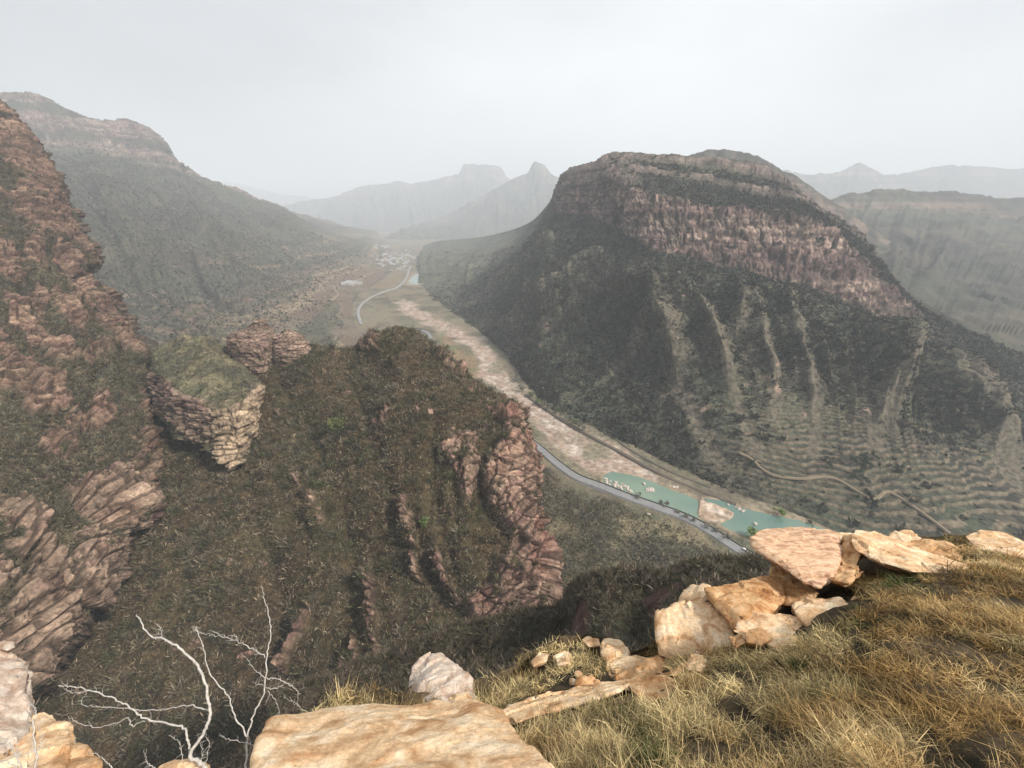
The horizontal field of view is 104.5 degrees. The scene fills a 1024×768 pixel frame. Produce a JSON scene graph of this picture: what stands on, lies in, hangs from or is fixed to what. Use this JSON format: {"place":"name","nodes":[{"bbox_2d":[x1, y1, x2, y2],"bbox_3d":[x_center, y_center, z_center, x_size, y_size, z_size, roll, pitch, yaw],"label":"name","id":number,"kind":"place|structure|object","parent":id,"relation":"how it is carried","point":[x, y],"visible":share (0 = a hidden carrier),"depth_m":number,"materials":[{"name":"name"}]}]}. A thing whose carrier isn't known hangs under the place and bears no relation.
{"place":"outdoors","nodes":[
{"label":"outdoors","id":0,"kind":"place"},
{"bbox_2d":[0,650,34,755],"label":"boulder","id":1,"kind":"object","parent":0,"point":[17,712],"visible":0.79,"depth_m":2.98,"materials":[{"name":"grey stone"}]},
{"bbox_2d":[0,641,15,651],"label":"rock","id":2,"kind":"object","parent":1,"relation":"on","point":[5,646],"visible":1,"depth_m":3.35,"materials":[{"name":"grey stone"}]},
{"bbox_2d":[8,712,75,767],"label":"rock","id":3,"kind":"object","parent":1,"relation":"on","point":[59,737],"visible":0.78,"depth_m":2.69,"materials":[{"name":"stone"}]},
{"bbox_2d":[0,753,26,767],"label":"rock","id":4,"kind":"object","parent":3,"relation":"on","point":[11,759],"visible":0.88,"depth_m":2.48,"materials":[{"name":"stone"}]},
{"bbox_2d":[0,702,48,767],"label":"bare shrub","id":5,"kind":"object","parent":3,"relation":"on","point":[35,750],"visible":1,"depth_m":2.32,"materials":[{"name":"grey plant"}]},
{"bbox_2d":[66,742,102,767],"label":"rock","id":6,"kind":"object","parent":3,"relation":"on","point":[82,757],"visible":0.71,"depth_m":2.65,"materials":[{"name":"stone"}]},
{"bbox_2d":[89,750,154,767],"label":"bare shrub","id":7,"kind":"object","parent":6,"relation":"on","point":[111,765],"visible":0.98,"depth_m":2.67,"materials":[{"name":"grey plant"}]},
{"bbox_2d":[0,99,167,697],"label":"cliff","id":8,"kind":"structure","parent":0,"point":[41,618],"depth_m":217.29,"materials":[{"name":"brown stone"}]},
{"bbox_2d":[0,104,164,709],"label":"scrub","id":9,"kind":"object","parent":8,"relation":"on","point":[84,458],"visible":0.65,"depth_m":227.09,"materials":[{"name":"green plant"}]},
{"bbox_2d":[0,92,396,346],"bbox_3d":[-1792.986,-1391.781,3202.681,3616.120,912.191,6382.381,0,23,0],"label":"hillside","id":10,"kind":"structure","parent":0,"point":[47,120],"depth_m":1319.21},
{"bbox_2d":[2,91,379,344],"bbox_3d":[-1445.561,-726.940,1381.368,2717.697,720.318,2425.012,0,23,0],"label":"scrub","id":11,"kind":"object","parent":10,"relation":"on","point":[161,297],"visible":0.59,"depth_m":1113.00,"materials":[{"name":"green plant"}]},
{"bbox_2d":[145,334,264,470],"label":"crag hill","id":12,"kind":"structure","parent":0,"point":[230,433],"depth_m":243.10,"materials":[{"name":"brown stone"}]},
{"bbox_2d":[148,336,266,469],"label":"scrub","id":13,"kind":"object","parent":12,"relation":"on","point":[164,363],"visible":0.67,"depth_m":267.31,"materials":[{"name":"green plant"}]},
{"bbox_2d":[226,318,275,375],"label":"rock pillar","id":14,"kind":"object","parent":12,"relation":"on","point":[250,346],"visible":0.91,"depth_m":283.02,"materials":[{"name":"stone"}]},
{"bbox_2d":[217,181,311,205],"bbox_3d":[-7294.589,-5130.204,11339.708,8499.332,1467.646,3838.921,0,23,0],"label":"distant mountain","id":15,"kind":"structure","parent":0,"point":[274,197],"depth_m":11429.35,"materials":[{"name":"grey stone"}]},
{"bbox_2d":[34,327,564,767],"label":"spur hill","id":16,"kind":"structure","parent":0,"point":[523,481],"depth_m":198.18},
{"bbox_2d":[271,329,311,366],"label":"rock pillar","id":17,"kind":"object","parent":16,"relation":"on","point":[289,345],"visible":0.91,"depth_m":287.77,"materials":[{"name":"stone"}]},
{"bbox_2d":[34,324,565,767],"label":"scrub","id":18,"kind":"object","parent":16,"relation":"on","point":[319,547],"visible":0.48,"depth_m":199.26,"materials":[{"name":"green plant"}]},
{"bbox_2d":[322,414,346,431],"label":"tree","id":19,"kind":"object","parent":16,"relation":"on","point":[335,422],"visible":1,"depth_m":243.02,"materials":[{"name":"green plant"}]},
{"bbox_2d":[419,516,428,527],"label":"tree","id":20,"kind":"object","parent":16,"relation":"on","point":[423,522],"visible":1,"depth_m":196.41,"materials":[{"name":"green plant"}]},
{"bbox_2d":[356,266,410,324],"bbox_3d":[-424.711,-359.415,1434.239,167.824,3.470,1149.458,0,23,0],"label":"road","id":21,"kind":"structure","parent":0,"point":[358,310],"depth_m":1175.48,"materials":[{"name":"grey asphalt"}]},
{"bbox_2d":[283,164,510,231],"bbox_3d":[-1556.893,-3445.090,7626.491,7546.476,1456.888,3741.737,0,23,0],"label":"hills","id":22,"kind":"structure","parent":0,"point":[395,206],"depth_m":7171.31,"materials":[{"name":"grey stone"}]},
{"bbox_2d":[409,274,418,283],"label":"water","id":23,"kind":"structure","parent":0,"point":[414,279],"depth_m":1558.15,"materials":[{"name":"liquid"}]},
{"bbox_2d":[420,330,432,339],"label":"road","id":24,"kind":"structure","parent":0,"point":[429,335],"depth_m":830.11,"materials":[{"name":"grey asphalt"}]},
{"bbox_2d":[383,161,558,239],"bbox_3d":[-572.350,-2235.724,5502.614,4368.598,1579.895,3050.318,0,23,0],"label":"distant mountain","id":25,"kind":"structure","parent":0,"point":[518,201],"depth_m":5078.44,"materials":[{"name":"grey stone"}]},
{"bbox_2d":[0,0,1023,198],"label":"sky","id":26,"kind":"structure","parent":0,"point":[314,99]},
{"bbox_2d":[265,557,772,715],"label":"hillside","id":27,"kind":"structure","parent":0,"point":[650,603],"depth_m":57.73,"materials":[{"name":"green plant"}]},
{"bbox_2d":[257,549,771,716],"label":"scrub","id":28,"kind":"object","parent":27,"relation":"on","point":[383,655],"visible":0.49,"depth_m":58.90,"materials":[{"name":"green plant"}]},
{"bbox_2d":[352,231,832,551],"bbox_3d":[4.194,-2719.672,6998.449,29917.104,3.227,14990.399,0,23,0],"label":"ground","id":29,"kind":"structure","parent":0,"point":[404,304],"depth_m":592.01,"materials":[{"name":"soil"}]},
{"bbox_2d":[555,405,561,412],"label":"tree","id":30,"kind":"object","parent":29,"relation":"on","point":[557,408],"visible":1,"depth_m":497.35,"materials":[{"name":"green plant"}]},
{"bbox_2d":[564,414,572,419],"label":"tree","id":31,"kind":"object","parent":29,"relation":"on","point":[568,417],"visible":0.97,"depth_m":478.99,"materials":[{"name":"green plant"}]},
{"bbox_2d":[571,418,578,425],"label":"tree","id":32,"kind":"object","parent":29,"relation":"on","point":[574,420],"visible":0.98,"depth_m":469.72,"materials":[{"name":"green plant"}]},
{"bbox_2d":[744,526,757,539],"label":"tree","id":33,"kind":"object","parent":29,"relation":"on","point":[751,531],"visible":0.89,"depth_m":305.73,"materials":[{"name":"green plant"}]},
{"bbox_2d":[772,507,786,516],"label":"tree","id":34,"kind":"object","parent":29,"relation":"on","point":[782,512],"visible":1,"depth_m":327.52,"materials":[{"name":"green plant"}]},
{"bbox_2d":[533,390,710,487],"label":"path","id":35,"kind":"structure","parent":0,"point":[656,464],"depth_m":400.97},
{"bbox_2d":[524,393,736,505],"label":"path","id":36,"kind":"structure","parent":0,"point":[724,499],"depth_m":402.89,"materials":[{"name":"brown soil"}]},
{"bbox_2d":[539,459,740,593],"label":"valley slope","id":37,"kind":"structure","parent":0,"point":[566,481],"depth_m":307.67,"materials":[{"name":"green plant"}]},
{"bbox_2d":[539,468,718,597],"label":"scrub","id":38,"kind":"object","parent":37,"relation":"on","point":[623,551],"visible":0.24,"depth_m":291.74,"materials":[{"name":"green plant"}]},
{"bbox_2d":[532,439,762,558],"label":"road","id":39,"kind":"structure","parent":0,"point":[728,543],"depth_m":344.16,"materials":[{"name":"grey asphalt"}]},
{"bbox_2d":[533,439,760,555],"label":"guard wall","id":40,"kind":"structure","parent":39,"relation":"on","point":[641,497],"depth_m":347.02,"materials":[{"name":"concrete"}]},
{"bbox_2d":[603,472,698,516],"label":"water","id":41,"kind":"structure","parent":0,"point":[685,503],"depth_m":358.39,"materials":[{"name":"teal liquid"}]},
{"bbox_2d":[298,523,1023,767],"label":"ledge ground","id":42,"kind":"structure","parent":0,"point":[971,759],"depth_m":3.32,"materials":[{"name":"beige plant"}]},
{"bbox_2d":[158,758,209,767],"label":"rock","id":43,"kind":"object","parent":42,"relation":"on","point":[185,763],"visible":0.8,"depth_m":2.68,"materials":[{"name":"stone"}]},
{"bbox_2d":[58,615,211,767],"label":"bare shrub","id":44,"kind":"object","parent":43,"relation":"on","point":[197,760],"visible":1,"depth_m":2.79,"materials":[{"name":"grey plant"}]},
{"bbox_2d":[271,647,368,713],"bbox_3d":[-1.840,2.976,3.868,0.872,0.788,0.655,-11,25,-25],"label":"bare shrub","id":45,"kind":"object","parent":42,"relation":"on","point":[331,680],"visible":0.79,"depth_m":3.90,"materials":[{"name":"brown plant"}]},
{"bbox_2d":[359,672,418,704],"bbox_3d":[-1.150,3.103,3.898,0.584,0.553,0.625,-11,25,-24],"label":"shrub","id":46,"kind":"object","parent":42,"relation":"on","point":[410,698],"visible":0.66,"depth_m":3.96,"materials":[{"name":"brown plant"}]},
{"bbox_2d":[250,699,554,767],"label":"boulder","id":47,"kind":"object","parent":42,"relation":"on","point":[468,733],"visible":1,"depth_m":2.52,"materials":[{"name":"stone"}]},
{"bbox_2d":[191,586,305,767],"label":"bare shrub","id":48,"kind":"object","parent":47,"relation":"on","point":[247,742],"visible":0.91,"depth_m":2.93,"materials":[{"name":"grey plant"}]},
{"bbox_2d":[408,652,477,701],"bbox_3d":[-0.913,3.787,4.910,0.762,0.926,1.130,-16,28,-33],"label":"boulder","id":49,"kind":"object","parent":42,"relation":"on","point":[443,673],"visible":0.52,"depth_m":4.76,"materials":[{"name":"grey stone"}]},
{"bbox_2d":[449,692,471,700],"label":"rock","id":50,"kind":"object","parent":42,"relation":"on","point":[459,696],"visible":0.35,"depth_m":3.98,"materials":[{"name":"stone"}]},
{"bbox_2d":[481,679,532,698],"bbox_3d":[-0.073,3.472,4.503,0.491,0.349,0.432,-19,30,-38],"label":"bare shrub","id":51,"kind":"object","parent":42,"relation":"on","point":[520,688],"visible":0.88,"depth_m":4.54,"materials":[{"name":"brown plant"}]},
{"bbox_2d":[531,652,548,667],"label":"rock","id":52,"kind":"object","parent":42,"relation":"on","point":[538,658],"visible":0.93,"depth_m":5.50,"materials":[{"name":"stone"}]},
{"bbox_2d":[554,651,570,666],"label":"rock","id":53,"kind":"object","parent":42,"relation":"on","point":[562,655],"visible":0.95,"depth_m":5.44,"materials":[{"name":"stone"}]},
{"bbox_2d":[503,679,630,724],"bbox_3d":[0.591,3.262,4.114,1.582,0.868,0.433,-10,25,-22],"label":"rock slab","id":54,"kind":"object","parent":42,"relation":"on","point":[526,709],"visible":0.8,"depth_m":3.92,"materials":[{"name":"stone"}]},
{"bbox_2d":[569,678,574,684],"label":"stone","id":55,"kind":"object","parent":42,"relation":"on","point":[571,681],"visible":0.52,"depth_m":4.71,"materials":[{"name":"stone"}]},
{"bbox_2d":[574,670,582,677],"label":"stone","id":56,"kind":"object","parent":42,"relation":"on","point":[577,673],"visible":0.72,"depth_m":4.93,"materials":[{"name":"stone"}]},
{"bbox_2d":[574,675,593,686],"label":"stone","id":57,"kind":"object","parent":42,"relation":"on","point":[582,680],"visible":0.54,"depth_m":4.55,"materials":[{"name":"beige stone"}]},
{"bbox_2d":[582,636,599,647],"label":"rock","id":58,"kind":"object","parent":42,"relation":"on","point":[589,641],"visible":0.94,"depth_m":6.09,"materials":[{"name":"stone"}]},
{"bbox_2d":[600,638,630,664],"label":"rock","id":59,"kind":"object","parent":42,"relation":"on","point":[611,646],"visible":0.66,"depth_m":5.65,"materials":[{"name":"stone"}]},
{"bbox_2d":[605,655,644,680],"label":"rock","id":60,"kind":"object","parent":42,"relation":"on","point":[626,662],"visible":0.51,"depth_m":5.29,"materials":[{"name":"stone"}]},
{"bbox_2d":[614,655,665,680],"bbox_3d":[1.608,3.642,5.011,1.098,0.716,0.442,-14,27,-31],"label":"rock","id":61,"kind":"object","parent":42,"relation":"on","point":[650,666],"visible":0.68,"depth_m":4.87,"materials":[{"name":"beige stone"}]},
{"bbox_2d":[626,674,675,701],"bbox_3d":[1.490,3.215,4.202,0.683,0.686,0.491,-17,28,-34],"label":"rock","id":62,"kind":"object","parent":42,"relation":"on","point":[652,683],"visible":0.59,"depth_m":4.13,"materials":[{"name":"beige stone"}]},
{"bbox_2d":[660,662,686,676],"bbox_3d":[1.909,3.271,4.529,0.449,0.338,0.170,-11,25,-24],"label":"rock slab","id":63,"kind":"object","parent":42,"relation":"on","point":[672,672],"visible":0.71,"depth_m":4.44,"materials":[{"name":"beige stone"}]},
{"bbox_2d":[654,600,733,659],"bbox_3d":[2.451,3.422,5.483,1.059,0.782,0.996,0,23,0],"label":"rock","id":64,"kind":"object","parent":42,"relation":"on","point":[682,624],"visible":0.84,"depth_m":5.27,"materials":[{"name":"stone"}]},
{"bbox_2d":[678,583,710,602],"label":"rock","id":65,"kind":"object","parent":42,"relation":"on","point":[693,593],"visible":0.52,"depth_m":6.05,"materials":[{"name":"stone"}]},
{"bbox_2d":[686,654,707,674],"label":"rock","id":66,"kind":"object","parent":42,"relation":"on","point":[698,665],"visible":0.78,"depth_m":4.45,"materials":[{"name":"stone"}]},
{"bbox_2d":[728,634,745,648],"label":"rock","id":67,"kind":"object","parent":42,"relation":"on","point":[736,640],"visible":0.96,"depth_m":4.58,"materials":[{"name":"beige stone"}]},
{"bbox_2d":[734,612,802,647],"bbox_3d":[3.217,3.084,4.924,1.107,0.504,0.609,-12,26,-26],"label":"rock","id":68,"kind":"object","parent":42,"relation":"on","point":[776,625],"visible":0.57,"depth_m":4.86,"materials":[{"name":"stone"}]},
{"bbox_2d":[704,575,785,629],"bbox_3d":[3.262,2.966,5.511,1.456,0.507,0.756,-11,25,-24],"label":"rock slab","id":69,"kind":"object","parent":68,"relation":"on","point":[733,603],"visible":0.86,"depth_m":5.41,"materials":[{"name":"beige stone"}]},
{"bbox_2d":[745,628,770,648],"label":"rock","id":70,"kind":"object","parent":68,"relation":"on","point":[753,637],"visible":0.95,"depth_m":4.47,"materials":[{"name":"beige stone"}]},
{"bbox_2d":[767,636,796,652],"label":"rock","id":71,"kind":"object","parent":42,"relation":"on","point":[772,642],"visible":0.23,"depth_m":4.42,"materials":[{"name":"stone"}]},
{"bbox_2d":[769,564,818,608],"bbox_3d":[4.192,3.102,5.948,0.617,0.671,1.197,17,28,34],"label":"rock","id":72,"kind":"object","parent":42,"relation":"on","point":[795,589],"visible":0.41,"depth_m":5.70,"materials":[{"name":"orange stone"}]},
{"bbox_2d":[749,527,842,588],"bbox_3d":[4.475,2.646,6.172,1.872,0.703,1.070,-16,28,-33],"label":"rock slab","id":73,"kind":"object","parent":72,"relation":"on","point":[808,556],"visible":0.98,"depth_m":5.87,"materials":[{"name":"stone"}]},
{"bbox_2d":[840,534,861,565],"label":"rock","id":74,"kind":"object","parent":73,"relation":"on","point":[851,555],"visible":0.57,"depth_m":5.88,"materials":[{"name":"orange stone"}]},
{"bbox_2d":[791,597,847,625],"bbox_3d":[3.941,2.988,5.122,1.162,0.596,0.535,-17,28,-35],"label":"rock","id":75,"kind":"object","parent":42,"relation":"on","point":[803,609],"visible":0.66,"depth_m":5.05,"materials":[{"name":"stone"}]},
{"bbox_2d":[837,532,851,541],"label":"rock","id":76,"kind":"object","parent":42,"relation":"on","point":[841,534],"visible":0.2,"depth_m":6.78,"materials":[{"name":"stone"}]},
{"bbox_2d":[831,564,863,586],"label":"rock","id":77,"kind":"object","parent":42,"relation":"on","point":[846,576],"visible":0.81,"depth_m":5.40,"materials":[{"name":"beige stone"}]},
{"bbox_2d":[889,529,921,541],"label":"rock","id":78,"kind":"object","parent":42,"relation":"on","point":[908,535],"visible":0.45,"depth_m":6.99,"materials":[{"name":"stone"}]},
{"bbox_2d":[851,530,967,574],"bbox_3d":[5.648,2.520,5.807,1.353,0.677,1.156,-10,25,-22],"label":"rock slab","id":79,"kind":"object","parent":42,"relation":"on","point":[886,551],"visible":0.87,"depth_m":5.62,"materials":[{"name":"stone"}]},
{"bbox_2d":[905,539,961,560],"bbox_3d":[6.764,2.647,6.443,1.145,0.596,0.690,-16,28,-34],"label":"rock","id":80,"kind":"object","parent":42,"relation":"on","point":[927,545],"visible":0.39,"depth_m":6.39,"materials":[{"name":"beige stone"}]},
{"bbox_2d":[907,544,1001,597],"bbox_3d":[4.902,2.037,4.467,0.860,0.835,0.586,0,23,0],"label":"bare shrub","id":81,"kind":"object","parent":42,"relation":"on","point":[952,574],"visible":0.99,"depth_m":4.49,"materials":[{"name":"brown plant"}]},
{"bbox_2d":[966,559,1022,570],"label":"rock slab","id":82,"kind":"object","parent":42,"relation":"on","point":[999,565],"visible":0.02,"depth_m":5.63,"materials":[{"name":"stone"}]},
{"bbox_2d":[966,530,1023,558],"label":"rock","id":83,"kind":"object","parent":42,"relation":"on","point":[986,539],"visible":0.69,"depth_m":6.55,"materials":[{"name":"stone"}]},
{"bbox_2d":[418,151,1023,540],"bbox_3d":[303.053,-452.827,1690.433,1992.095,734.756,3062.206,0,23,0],"label":"mesa hill","id":84,"kind":"structure","parent":0,"point":[727,235],"depth_m":462.60,"materials":[{"name":"brown stone"}]},
{"bbox_2d":[421,152,1023,538],"bbox_3d":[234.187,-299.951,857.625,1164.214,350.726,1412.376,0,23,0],"label":"scrub","id":85,"kind":"object","parent":84,"relation":"on","point":[711,272],"visible":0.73,"depth_m":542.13,"materials":[{"name":"green plant"}]},
{"bbox_2d":[705,498,823,536],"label":"water","id":86,"kind":"structure","parent":0,"point":[739,522],"depth_m":324.38,"materials":[{"name":"teal liquid"}]},
{"bbox_2d":[689,149,890,260],"bbox_3d":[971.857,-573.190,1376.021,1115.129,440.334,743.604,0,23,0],"label":"hills behind mesa","id":87,"kind":"structure","parent":0,"point":[876,238],"depth_m":1341.71,"materials":[{"name":"grey stone"}]},
{"bbox_2d":[739,452,950,533],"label":"path","id":88,"kind":"structure","parent":0,"point":[881,494],"depth_m":337.53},
{"bbox_2d":[782,163,1023,199],"bbox_3d":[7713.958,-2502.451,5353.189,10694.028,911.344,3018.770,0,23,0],"label":"hills","id":89,"kind":"structure","parent":0,"point":[993,182],"depth_m":5322.89,"materials":[{"name":"grey stone"}]},
{"bbox_2d":[832,188,1023,347],"bbox_3d":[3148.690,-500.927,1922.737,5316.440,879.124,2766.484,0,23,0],"label":"hills","id":90,"kind":"structure","parent":0,"point":[957,255],"depth_m":1280.21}
]}

